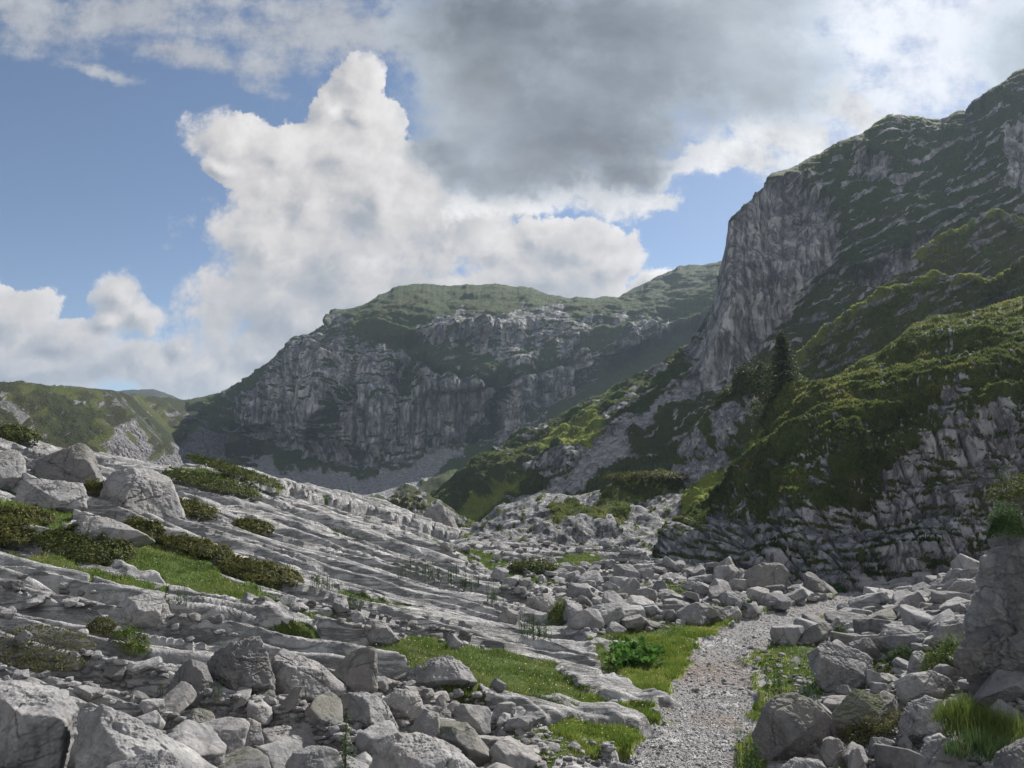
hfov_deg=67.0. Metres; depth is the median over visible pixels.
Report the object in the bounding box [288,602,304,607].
boulder
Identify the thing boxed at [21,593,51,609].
boulder
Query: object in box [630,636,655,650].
broad leaved plant
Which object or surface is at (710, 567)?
boulder
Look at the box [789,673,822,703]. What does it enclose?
weed
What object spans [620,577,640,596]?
boulder
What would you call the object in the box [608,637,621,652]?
broad leaved plant
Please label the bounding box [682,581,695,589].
boulder
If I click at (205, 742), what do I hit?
boulder
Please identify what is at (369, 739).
boulder
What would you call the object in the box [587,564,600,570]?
boulder
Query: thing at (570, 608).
boulder
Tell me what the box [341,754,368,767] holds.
boulder
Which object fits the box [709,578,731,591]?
boulder
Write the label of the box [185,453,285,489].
shrub
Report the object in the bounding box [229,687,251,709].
boulder
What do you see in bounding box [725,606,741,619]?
boulder
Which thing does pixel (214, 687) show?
weed
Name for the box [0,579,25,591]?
boulder
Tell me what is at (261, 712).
boulder
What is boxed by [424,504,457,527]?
boulder
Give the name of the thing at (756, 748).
weed
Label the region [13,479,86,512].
boulder
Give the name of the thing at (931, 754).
boulder
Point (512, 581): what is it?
boulder
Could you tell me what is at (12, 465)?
boulder
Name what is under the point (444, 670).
boulder
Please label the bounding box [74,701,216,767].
boulder
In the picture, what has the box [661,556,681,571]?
boulder
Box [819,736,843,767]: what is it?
boulder
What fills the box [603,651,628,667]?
broad leaved plant
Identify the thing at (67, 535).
shrub
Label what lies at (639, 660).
broad leaved plant
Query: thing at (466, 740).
boulder
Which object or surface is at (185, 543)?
shrub
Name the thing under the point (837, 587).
shrub
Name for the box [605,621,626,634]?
boulder
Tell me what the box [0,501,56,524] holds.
shrub
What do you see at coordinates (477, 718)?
boulder
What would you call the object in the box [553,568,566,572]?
boulder
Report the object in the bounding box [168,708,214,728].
boulder
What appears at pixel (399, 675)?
boulder
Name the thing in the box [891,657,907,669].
boulder
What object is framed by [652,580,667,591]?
boulder
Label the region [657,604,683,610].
boulder
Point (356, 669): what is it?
boulder
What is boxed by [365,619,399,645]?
boulder
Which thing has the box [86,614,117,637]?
shrub
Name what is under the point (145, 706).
boulder
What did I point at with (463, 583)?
wild plants
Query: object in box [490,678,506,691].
boulder
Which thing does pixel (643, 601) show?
boulder
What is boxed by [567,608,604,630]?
boulder
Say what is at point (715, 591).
boulder
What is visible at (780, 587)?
boulder
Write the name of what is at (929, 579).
boulder
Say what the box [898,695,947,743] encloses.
boulder
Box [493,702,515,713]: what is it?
boulder
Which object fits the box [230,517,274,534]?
shrub
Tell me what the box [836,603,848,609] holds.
boulder
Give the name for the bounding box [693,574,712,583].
boulder
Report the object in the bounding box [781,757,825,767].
boulder
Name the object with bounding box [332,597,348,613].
boulder
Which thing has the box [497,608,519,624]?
boulder
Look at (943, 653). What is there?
shrub
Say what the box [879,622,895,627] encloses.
boulder
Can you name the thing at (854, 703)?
boulder
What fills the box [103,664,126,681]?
boulder
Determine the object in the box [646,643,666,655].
broad leaved plant
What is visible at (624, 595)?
boulder
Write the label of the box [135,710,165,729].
boulder
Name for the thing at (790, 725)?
boulder
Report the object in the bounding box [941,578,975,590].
boulder
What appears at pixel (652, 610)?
boulder
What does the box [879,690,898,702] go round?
boulder
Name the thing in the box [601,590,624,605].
boulder
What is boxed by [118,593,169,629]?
boulder
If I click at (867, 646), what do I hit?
boulder
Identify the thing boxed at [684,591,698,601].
boulder
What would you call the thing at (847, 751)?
boulder
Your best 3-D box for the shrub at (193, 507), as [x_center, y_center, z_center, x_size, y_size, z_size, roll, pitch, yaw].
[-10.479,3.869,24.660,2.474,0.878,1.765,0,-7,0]
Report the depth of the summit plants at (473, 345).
326.49 m
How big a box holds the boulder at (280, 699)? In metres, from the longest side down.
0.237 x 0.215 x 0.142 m
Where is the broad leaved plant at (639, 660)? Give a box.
[625,649,644,664]
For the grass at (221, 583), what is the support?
on the ground at (374, 547)
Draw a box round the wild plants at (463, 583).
[163,559,553,640]
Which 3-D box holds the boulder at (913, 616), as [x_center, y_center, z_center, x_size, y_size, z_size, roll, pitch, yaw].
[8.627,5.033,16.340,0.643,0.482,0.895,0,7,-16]
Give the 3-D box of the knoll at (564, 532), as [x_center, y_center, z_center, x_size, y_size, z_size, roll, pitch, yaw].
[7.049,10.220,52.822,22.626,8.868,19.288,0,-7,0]
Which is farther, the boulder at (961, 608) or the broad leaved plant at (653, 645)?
the broad leaved plant at (653, 645)
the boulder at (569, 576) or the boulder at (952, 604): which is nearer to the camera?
the boulder at (952, 604)
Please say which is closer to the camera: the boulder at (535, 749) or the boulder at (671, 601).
the boulder at (535, 749)
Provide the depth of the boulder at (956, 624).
14.08 m
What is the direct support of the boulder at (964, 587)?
on the ground at (374, 547)
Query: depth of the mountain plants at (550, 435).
128.64 m
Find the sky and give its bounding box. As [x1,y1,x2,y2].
[0,0,1023,399]
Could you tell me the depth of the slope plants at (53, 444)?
163.33 m
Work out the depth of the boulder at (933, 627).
14.99 m
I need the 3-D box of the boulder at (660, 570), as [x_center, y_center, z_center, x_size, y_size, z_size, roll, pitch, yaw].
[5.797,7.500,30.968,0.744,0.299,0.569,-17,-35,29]
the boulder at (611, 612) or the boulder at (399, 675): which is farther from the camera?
the boulder at (611, 612)
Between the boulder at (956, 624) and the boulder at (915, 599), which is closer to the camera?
the boulder at (956, 624)
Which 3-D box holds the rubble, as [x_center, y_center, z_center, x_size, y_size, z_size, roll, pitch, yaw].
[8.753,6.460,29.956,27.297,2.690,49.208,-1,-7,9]
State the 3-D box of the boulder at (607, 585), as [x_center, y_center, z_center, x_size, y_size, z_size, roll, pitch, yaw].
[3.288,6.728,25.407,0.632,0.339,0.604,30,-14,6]
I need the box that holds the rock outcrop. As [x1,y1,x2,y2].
[953,462,1023,694]
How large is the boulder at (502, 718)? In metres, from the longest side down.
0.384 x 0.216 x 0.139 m
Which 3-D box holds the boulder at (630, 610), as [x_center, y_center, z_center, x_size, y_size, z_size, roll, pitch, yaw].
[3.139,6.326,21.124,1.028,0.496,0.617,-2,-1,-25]
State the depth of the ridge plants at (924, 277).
80.09 m
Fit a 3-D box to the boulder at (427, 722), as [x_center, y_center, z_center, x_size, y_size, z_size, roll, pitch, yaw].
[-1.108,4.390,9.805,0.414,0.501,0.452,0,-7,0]
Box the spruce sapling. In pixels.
[332,705,359,767]
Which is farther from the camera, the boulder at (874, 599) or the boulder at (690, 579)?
the boulder at (690, 579)
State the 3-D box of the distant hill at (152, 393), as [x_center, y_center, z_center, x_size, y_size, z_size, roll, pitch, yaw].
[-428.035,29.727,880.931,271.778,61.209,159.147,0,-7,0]
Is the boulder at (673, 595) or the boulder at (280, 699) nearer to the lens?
the boulder at (280, 699)
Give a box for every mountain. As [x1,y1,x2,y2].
[184,261,721,499]
[432,68,1023,521]
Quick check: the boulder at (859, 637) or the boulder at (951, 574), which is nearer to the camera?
the boulder at (859, 637)
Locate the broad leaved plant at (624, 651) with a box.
[606,648,632,663]
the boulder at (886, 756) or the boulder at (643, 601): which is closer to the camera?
the boulder at (886, 756)
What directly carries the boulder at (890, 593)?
on the ground at (374, 547)
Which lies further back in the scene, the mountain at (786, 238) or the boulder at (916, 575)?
the mountain at (786, 238)
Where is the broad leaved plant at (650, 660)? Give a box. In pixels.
[641,654,663,666]
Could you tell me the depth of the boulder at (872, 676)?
13.18 m
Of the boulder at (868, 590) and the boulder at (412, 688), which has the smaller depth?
the boulder at (412, 688)
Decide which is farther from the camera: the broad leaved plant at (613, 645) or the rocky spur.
the rocky spur
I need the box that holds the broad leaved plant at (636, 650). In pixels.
[628,648,646,663]
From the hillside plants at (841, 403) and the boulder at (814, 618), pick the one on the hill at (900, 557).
the hillside plants at (841, 403)
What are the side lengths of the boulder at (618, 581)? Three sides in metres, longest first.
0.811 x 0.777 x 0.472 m
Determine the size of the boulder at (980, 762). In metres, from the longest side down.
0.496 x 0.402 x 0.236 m
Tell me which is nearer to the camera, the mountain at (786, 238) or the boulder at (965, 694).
the boulder at (965, 694)
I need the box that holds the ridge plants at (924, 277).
[795,255,1023,377]
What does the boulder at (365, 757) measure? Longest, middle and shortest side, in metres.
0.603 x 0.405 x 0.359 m
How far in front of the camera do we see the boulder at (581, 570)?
29.97 m
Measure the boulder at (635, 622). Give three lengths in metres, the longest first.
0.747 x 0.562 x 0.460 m
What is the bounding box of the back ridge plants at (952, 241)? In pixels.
[883,209,1023,286]
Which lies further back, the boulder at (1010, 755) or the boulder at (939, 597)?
the boulder at (939, 597)
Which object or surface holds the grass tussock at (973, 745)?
on the ground at (374, 547)
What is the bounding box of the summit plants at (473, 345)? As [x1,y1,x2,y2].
[185,262,720,497]
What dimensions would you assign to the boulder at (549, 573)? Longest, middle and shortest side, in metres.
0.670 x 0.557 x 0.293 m
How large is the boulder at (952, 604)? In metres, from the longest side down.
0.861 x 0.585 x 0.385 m
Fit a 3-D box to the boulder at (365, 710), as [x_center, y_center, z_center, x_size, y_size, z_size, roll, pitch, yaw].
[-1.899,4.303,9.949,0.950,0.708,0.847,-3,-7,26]
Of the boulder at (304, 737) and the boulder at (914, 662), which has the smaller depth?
the boulder at (304, 737)
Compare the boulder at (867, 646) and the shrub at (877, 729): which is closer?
the shrub at (877, 729)
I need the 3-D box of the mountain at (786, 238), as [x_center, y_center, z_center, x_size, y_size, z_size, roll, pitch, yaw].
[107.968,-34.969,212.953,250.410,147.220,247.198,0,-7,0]
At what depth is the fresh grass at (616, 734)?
14.23 m
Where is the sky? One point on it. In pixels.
(189, 189)
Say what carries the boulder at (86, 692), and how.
on the ground at (374, 547)
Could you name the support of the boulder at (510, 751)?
on the ground at (374, 547)
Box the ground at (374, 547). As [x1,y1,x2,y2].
[0,437,1023,767]
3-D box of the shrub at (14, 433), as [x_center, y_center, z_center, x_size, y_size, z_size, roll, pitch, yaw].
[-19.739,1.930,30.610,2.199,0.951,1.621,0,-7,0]
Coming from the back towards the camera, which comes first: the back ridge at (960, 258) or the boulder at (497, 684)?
the back ridge at (960, 258)
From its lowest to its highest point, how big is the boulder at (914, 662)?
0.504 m
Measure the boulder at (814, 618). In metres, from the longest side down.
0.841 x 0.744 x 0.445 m
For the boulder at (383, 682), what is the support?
on the ground at (374, 547)
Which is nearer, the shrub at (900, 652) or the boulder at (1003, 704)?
the boulder at (1003, 704)
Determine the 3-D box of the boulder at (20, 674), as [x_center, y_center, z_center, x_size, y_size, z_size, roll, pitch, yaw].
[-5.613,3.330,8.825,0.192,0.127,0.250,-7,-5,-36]
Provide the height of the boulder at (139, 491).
1.791 m
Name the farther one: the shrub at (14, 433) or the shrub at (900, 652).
the shrub at (14, 433)
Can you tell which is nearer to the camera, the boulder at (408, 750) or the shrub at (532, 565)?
the boulder at (408, 750)
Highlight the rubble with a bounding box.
[0,534,1023,767]
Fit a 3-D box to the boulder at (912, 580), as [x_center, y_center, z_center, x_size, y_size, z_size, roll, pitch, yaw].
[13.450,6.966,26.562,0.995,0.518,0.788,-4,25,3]
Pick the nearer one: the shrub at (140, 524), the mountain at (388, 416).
the shrub at (140, 524)
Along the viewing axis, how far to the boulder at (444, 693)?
11.27 m
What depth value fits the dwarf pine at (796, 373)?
46.25 m
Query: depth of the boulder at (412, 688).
11.10 m
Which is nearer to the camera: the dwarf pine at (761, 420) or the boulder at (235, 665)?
the boulder at (235, 665)
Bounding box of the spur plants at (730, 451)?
[674,367,798,510]
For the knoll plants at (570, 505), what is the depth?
52.96 m
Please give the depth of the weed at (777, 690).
13.43 m
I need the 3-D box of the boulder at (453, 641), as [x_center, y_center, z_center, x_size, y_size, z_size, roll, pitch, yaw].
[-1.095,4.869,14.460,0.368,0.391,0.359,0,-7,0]
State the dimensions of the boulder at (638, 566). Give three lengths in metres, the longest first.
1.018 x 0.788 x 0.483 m
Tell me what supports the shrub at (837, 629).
on the ground at (374, 547)
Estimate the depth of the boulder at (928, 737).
9.88 m
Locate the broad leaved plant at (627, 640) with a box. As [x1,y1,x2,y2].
[616,636,638,647]
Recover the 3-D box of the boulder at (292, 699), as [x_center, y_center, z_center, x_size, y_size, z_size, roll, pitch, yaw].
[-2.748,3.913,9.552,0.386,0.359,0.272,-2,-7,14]
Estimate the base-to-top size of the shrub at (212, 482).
1.303 m
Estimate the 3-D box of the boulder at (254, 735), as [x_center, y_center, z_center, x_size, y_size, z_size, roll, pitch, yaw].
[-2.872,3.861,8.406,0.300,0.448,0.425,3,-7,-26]
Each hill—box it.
[0,380,265,466]
[67,386,182,399]
[654,297,1023,592]
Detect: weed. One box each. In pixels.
[208,680,222,697]
[733,730,761,767]
[764,666,787,700]
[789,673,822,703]
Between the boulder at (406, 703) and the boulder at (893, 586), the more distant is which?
the boulder at (893, 586)
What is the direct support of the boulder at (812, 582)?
on the ground at (374, 547)
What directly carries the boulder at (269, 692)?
on the boulder at (261, 712)
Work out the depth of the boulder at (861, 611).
19.65 m
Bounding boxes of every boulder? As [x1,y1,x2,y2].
[0,449,25,489]
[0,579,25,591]
[0,680,78,767]
[11,669,29,679]
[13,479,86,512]
[13,630,31,646]
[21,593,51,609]
[26,678,39,684]
[34,443,102,484]
[64,515,154,552]
[64,651,85,670]
[72,685,98,699]
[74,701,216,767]
[99,468,184,520]
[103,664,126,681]
[106,749,201,767]
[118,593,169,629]
[130,690,149,702]
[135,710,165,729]
[138,698,164,713]
[161,681,196,712]
[164,659,212,709]
[167,720,226,766]
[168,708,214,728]
[202,717,249,754]
[207,636,275,694]
[216,705,230,717]
[217,746,270,767]
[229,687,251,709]
[244,718,263,746]
[247,695,272,724]
[255,739,302,767]
[256,689,275,697]
[261,725,318,747]
[271,648,346,701]
[276,696,285,703]
[279,595,295,604]
[279,686,304,714]
[285,745,343,767]
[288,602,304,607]
[305,691,342,725]
[321,743,342,752]
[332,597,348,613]
[333,646,377,692]
[340,692,398,730]
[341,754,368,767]
[354,751,371,767]
[355,720,398,756]
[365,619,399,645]
[371,732,475,767]
[377,676,389,688]
[383,689,425,718]
[391,671,408,679]
[404,686,418,692]
[409,709,439,736]
[409,716,417,724]
[415,655,476,687]
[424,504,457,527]
[435,691,449,701]
[437,718,490,766]
[446,633,462,649]
[451,704,490,734]
[479,735,503,749]
[487,762,511,767]
[488,736,538,767]
[490,566,508,580]
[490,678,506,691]
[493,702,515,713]
[496,712,510,729]
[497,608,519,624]
[502,575,519,587]
[502,715,535,731]
[524,711,544,723]
[525,593,555,611]
[526,745,539,754]
[544,571,557,576]
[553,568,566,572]
[560,598,582,621]
[562,570,580,581]
[566,583,592,599]
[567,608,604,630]
[569,566,584,575]
[576,570,603,588]
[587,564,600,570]
[589,603,624,628]
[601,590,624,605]
[602,581,620,592]
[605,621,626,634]
[608,576,625,587]
[613,564,640,577]
[618,593,627,598]
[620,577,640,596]
[620,614,644,630]
[623,604,645,617]
[626,595,653,606]
[633,563,657,569]
[633,587,657,600]
[643,605,660,616]
[644,619,661,628]
[652,567,666,573]
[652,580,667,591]
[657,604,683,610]
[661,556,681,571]
[662,598,688,606]
[662,609,676,622]
[665,593,681,599]
[675,602,710,625]
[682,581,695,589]
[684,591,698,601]
[686,577,701,582]
[690,565,704,576]
[692,581,708,596]
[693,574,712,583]
[704,605,728,621]
[706,563,718,571]
[708,585,726,602]
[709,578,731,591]
[713,564,740,581]
[717,557,734,566]
[719,592,748,606]
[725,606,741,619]
[728,579,748,590]
[735,601,759,614]
[743,562,789,589]
[745,586,768,605]
[752,692,831,760]
[761,592,790,609]
[763,584,784,592]
[770,624,803,645]
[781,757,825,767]
[785,589,807,602]
[792,584,813,595]
[793,617,817,629]
[800,621,832,643]
[801,613,830,625]
[803,572,828,593]
[807,641,873,692]
[818,703,831,715]
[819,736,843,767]
[820,579,837,594]
[823,695,845,711]
[824,610,866,622]
[829,631,856,643]
[830,616,846,630]
[830,688,902,739]
[833,639,845,645]
[834,685,851,695]
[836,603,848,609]
[840,607,872,615]
[841,742,868,767]
[846,637,880,661]
[847,747,865,767]
[848,591,889,607]
[851,635,877,641]
[853,618,897,634]
[863,587,878,593]
[866,669,890,687]
[868,608,897,620]
[868,737,895,758]
[870,682,891,693]
[872,743,918,767]
[873,633,925,651]
[877,588,893,603]
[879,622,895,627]
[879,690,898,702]
[881,604,893,608]
[886,625,919,634]
[888,577,916,584]
[888,582,912,589]
[891,589,911,604]
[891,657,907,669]
[892,586,906,591]
[893,590,926,614]
[893,670,954,706]
[897,737,913,749]
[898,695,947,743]
[900,604,933,628]
[907,651,929,672]
[910,582,929,591]
[912,571,931,579]
[916,737,968,767]
[917,574,926,583]
[923,635,932,644]
[923,733,945,743]
[924,575,936,583]
[927,609,954,628]
[928,618,965,646]
[931,591,970,603]
[931,620,949,631]
[933,664,964,678]
[939,597,970,612]
[941,566,950,572]
[941,568,962,583]
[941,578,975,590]
[944,693,968,704]
[946,581,979,593]
[950,553,979,569]
[951,738,988,764]
[958,603,968,612]
[959,568,978,578]
[969,668,1023,709]
[989,699,1020,721]
[993,737,1023,767]
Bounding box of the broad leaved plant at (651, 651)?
[636,644,656,656]
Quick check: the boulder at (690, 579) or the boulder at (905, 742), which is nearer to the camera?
the boulder at (905, 742)
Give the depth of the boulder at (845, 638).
16.89 m
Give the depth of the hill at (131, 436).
204.57 m
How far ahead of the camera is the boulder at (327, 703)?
9.39 m
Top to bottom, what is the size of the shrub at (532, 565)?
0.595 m
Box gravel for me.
[630,591,861,767]
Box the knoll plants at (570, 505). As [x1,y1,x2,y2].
[481,468,685,546]
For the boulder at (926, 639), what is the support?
on the ground at (374, 547)
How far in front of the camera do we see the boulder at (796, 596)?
24.19 m
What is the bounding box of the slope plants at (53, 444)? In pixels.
[1,380,262,463]
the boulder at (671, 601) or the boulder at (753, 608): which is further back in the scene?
the boulder at (671, 601)
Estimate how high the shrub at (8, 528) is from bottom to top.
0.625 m
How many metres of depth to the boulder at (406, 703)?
10.21 m
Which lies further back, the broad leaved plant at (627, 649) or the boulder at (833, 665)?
the broad leaved plant at (627, 649)
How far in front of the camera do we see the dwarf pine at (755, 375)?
62.13 m
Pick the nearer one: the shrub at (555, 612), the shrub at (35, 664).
the shrub at (35, 664)
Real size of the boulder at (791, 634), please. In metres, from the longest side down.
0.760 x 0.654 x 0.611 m
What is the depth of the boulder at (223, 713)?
9.40 m
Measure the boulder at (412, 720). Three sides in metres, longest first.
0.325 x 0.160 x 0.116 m
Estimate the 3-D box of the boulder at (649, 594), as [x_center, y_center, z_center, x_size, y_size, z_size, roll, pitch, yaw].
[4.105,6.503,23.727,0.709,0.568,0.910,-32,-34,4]
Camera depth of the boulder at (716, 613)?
20.92 m
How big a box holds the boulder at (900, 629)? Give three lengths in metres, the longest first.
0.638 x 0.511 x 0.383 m
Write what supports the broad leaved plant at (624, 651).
on the ground at (374, 547)
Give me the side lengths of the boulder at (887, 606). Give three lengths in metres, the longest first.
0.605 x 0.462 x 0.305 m
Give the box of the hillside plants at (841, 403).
[652,296,1023,592]
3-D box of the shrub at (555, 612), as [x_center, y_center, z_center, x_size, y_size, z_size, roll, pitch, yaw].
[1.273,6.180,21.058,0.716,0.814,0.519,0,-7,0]
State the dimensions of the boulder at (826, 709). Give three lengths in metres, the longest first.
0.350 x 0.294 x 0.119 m
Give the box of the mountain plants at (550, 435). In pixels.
[430,69,1023,520]
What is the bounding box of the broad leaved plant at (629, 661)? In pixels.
[622,650,642,667]
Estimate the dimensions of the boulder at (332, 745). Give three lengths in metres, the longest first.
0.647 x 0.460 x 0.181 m
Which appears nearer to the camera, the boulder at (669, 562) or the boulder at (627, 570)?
the boulder at (627, 570)
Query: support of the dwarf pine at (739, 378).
on the rocky spur
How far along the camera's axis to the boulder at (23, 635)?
9.60 m
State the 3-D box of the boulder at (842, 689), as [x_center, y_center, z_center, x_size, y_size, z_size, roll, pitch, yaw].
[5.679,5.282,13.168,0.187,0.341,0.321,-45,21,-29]
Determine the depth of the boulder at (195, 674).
9.51 m
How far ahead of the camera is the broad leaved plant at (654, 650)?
16.48 m
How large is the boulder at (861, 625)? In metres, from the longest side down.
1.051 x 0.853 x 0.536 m
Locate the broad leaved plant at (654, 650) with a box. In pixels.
[645,645,664,659]
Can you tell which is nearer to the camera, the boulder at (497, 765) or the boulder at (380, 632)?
the boulder at (497, 765)
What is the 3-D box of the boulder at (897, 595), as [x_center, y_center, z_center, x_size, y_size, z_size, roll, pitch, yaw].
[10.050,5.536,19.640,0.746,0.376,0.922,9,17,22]
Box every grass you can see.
[1,465,954,767]
[551,592,835,767]
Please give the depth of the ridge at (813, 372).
79.65 m
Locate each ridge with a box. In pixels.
[794,257,1023,381]
[887,208,1023,286]
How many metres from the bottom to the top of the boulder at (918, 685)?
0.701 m
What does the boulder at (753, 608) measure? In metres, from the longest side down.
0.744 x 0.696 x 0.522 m
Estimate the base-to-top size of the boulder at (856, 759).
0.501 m
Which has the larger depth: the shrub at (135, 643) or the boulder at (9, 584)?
the boulder at (9, 584)
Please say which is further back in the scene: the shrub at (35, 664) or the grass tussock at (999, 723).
the shrub at (35, 664)
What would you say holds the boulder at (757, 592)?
on the ground at (374, 547)
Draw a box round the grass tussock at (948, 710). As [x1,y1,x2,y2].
[927,686,993,728]
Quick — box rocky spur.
[671,369,802,511]
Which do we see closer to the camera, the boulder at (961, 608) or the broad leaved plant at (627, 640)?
the boulder at (961, 608)
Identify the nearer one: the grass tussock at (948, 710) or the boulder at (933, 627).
the grass tussock at (948, 710)
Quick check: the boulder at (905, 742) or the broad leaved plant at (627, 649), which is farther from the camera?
the broad leaved plant at (627, 649)
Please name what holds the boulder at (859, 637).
on the ground at (374, 547)
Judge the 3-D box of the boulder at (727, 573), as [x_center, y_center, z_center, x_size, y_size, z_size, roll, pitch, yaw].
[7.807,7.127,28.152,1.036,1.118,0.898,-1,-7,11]
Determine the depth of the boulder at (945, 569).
26.55 m
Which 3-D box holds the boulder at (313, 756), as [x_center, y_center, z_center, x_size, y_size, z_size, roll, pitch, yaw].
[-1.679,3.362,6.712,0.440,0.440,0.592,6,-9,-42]
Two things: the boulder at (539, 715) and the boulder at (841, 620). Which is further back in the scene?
the boulder at (841, 620)
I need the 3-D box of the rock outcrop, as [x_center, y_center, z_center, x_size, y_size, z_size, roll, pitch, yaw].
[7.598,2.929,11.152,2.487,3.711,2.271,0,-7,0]
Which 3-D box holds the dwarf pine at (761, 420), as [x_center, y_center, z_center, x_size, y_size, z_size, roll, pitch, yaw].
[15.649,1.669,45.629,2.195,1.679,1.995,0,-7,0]
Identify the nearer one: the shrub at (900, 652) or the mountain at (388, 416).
the shrub at (900, 652)
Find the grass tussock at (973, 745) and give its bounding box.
[940,726,1011,763]
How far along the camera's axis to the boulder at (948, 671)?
12.21 m
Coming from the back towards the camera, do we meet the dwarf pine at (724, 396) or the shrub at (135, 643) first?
the dwarf pine at (724, 396)
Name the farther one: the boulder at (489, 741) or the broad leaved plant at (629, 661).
the broad leaved plant at (629, 661)
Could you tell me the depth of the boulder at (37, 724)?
6.41 m
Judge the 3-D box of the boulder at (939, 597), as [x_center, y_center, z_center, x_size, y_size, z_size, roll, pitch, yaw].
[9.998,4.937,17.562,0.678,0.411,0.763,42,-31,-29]
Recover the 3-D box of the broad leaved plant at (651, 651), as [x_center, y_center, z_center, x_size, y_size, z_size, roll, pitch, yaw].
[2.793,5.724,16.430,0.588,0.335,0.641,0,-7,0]
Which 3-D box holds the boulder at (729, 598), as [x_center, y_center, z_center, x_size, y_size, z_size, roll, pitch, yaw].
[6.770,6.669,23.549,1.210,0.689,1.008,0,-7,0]
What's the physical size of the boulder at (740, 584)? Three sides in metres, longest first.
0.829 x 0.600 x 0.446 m
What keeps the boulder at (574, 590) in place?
on the ground at (374, 547)
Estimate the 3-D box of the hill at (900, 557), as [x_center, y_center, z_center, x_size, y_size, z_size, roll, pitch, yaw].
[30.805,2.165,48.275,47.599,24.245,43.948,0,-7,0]
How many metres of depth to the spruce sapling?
6.01 m
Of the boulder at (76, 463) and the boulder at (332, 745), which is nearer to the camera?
the boulder at (332, 745)
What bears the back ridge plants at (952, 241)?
on the back ridge at (960, 258)
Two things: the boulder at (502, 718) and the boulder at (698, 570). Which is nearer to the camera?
the boulder at (502, 718)
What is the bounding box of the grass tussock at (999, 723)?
[936,699,1023,746]
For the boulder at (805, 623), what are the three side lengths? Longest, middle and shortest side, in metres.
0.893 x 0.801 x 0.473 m
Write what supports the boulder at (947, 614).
on the ground at (374, 547)
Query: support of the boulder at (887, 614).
on the ground at (374, 547)
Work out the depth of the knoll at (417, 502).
64.46 m
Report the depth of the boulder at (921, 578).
25.75 m
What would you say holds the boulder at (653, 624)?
on the ground at (374, 547)
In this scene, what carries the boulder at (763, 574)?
on the ground at (374, 547)
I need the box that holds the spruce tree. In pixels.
[745,332,806,434]
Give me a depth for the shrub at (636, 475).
54.75 m
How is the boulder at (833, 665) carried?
on the ground at (374, 547)
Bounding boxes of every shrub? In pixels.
[0,422,42,443]
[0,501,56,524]
[0,514,37,545]
[0,622,96,673]
[34,521,137,565]
[84,478,103,494]
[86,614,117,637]
[112,622,150,656]
[122,515,166,540]
[158,531,235,558]
[162,466,262,497]
[176,491,221,519]
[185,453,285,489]
[214,554,305,586]
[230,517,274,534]
[507,557,561,573]
[546,596,567,625]
[601,467,687,479]
[740,595,753,612]
[827,582,845,592]
[834,623,848,632]
[840,704,903,746]
[884,643,912,664]
[919,627,964,671]
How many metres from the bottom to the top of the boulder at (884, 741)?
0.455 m
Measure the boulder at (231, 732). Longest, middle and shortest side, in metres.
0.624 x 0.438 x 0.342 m
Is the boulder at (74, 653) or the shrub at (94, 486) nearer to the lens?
the boulder at (74, 653)
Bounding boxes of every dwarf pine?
[714,386,731,404]
[731,360,757,393]
[744,352,781,402]
[759,406,765,422]
[788,362,803,381]
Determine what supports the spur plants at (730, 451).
on the rocky spur
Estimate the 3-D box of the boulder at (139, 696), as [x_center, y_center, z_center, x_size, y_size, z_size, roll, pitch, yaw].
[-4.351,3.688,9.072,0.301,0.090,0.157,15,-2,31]
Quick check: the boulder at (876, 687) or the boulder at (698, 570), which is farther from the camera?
the boulder at (698, 570)
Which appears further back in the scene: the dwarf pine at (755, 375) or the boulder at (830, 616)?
the dwarf pine at (755, 375)
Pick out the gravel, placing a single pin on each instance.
(689, 749)
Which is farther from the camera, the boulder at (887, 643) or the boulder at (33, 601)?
the boulder at (887, 643)
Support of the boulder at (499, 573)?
on the ground at (374, 547)
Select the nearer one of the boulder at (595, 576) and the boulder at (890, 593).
the boulder at (890, 593)
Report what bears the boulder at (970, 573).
on the ground at (374, 547)
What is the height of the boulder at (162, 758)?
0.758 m
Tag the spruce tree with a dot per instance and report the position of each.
(780, 367)
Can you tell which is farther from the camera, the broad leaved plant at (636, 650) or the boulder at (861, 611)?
the boulder at (861, 611)
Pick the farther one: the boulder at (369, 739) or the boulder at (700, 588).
the boulder at (700, 588)
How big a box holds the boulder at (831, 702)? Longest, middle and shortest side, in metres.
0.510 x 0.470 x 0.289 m
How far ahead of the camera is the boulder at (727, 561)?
28.78 m
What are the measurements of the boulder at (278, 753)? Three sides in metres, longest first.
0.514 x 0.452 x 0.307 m
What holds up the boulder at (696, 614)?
on the ground at (374, 547)
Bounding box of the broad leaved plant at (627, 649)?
[617,646,635,654]
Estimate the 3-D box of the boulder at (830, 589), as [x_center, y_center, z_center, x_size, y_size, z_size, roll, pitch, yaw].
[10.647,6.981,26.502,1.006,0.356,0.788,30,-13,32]
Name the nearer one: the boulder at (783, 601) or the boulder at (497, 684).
the boulder at (497, 684)
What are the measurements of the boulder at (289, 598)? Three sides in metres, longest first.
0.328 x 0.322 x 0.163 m
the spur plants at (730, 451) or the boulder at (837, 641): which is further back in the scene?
the spur plants at (730, 451)
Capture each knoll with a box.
[386,489,478,528]
[449,469,685,547]
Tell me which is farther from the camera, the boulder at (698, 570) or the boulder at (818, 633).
the boulder at (698, 570)
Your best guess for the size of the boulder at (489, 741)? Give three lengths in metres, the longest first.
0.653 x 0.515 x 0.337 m
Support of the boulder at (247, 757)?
on the ground at (374, 547)
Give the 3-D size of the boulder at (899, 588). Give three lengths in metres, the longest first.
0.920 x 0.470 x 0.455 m
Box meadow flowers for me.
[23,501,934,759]

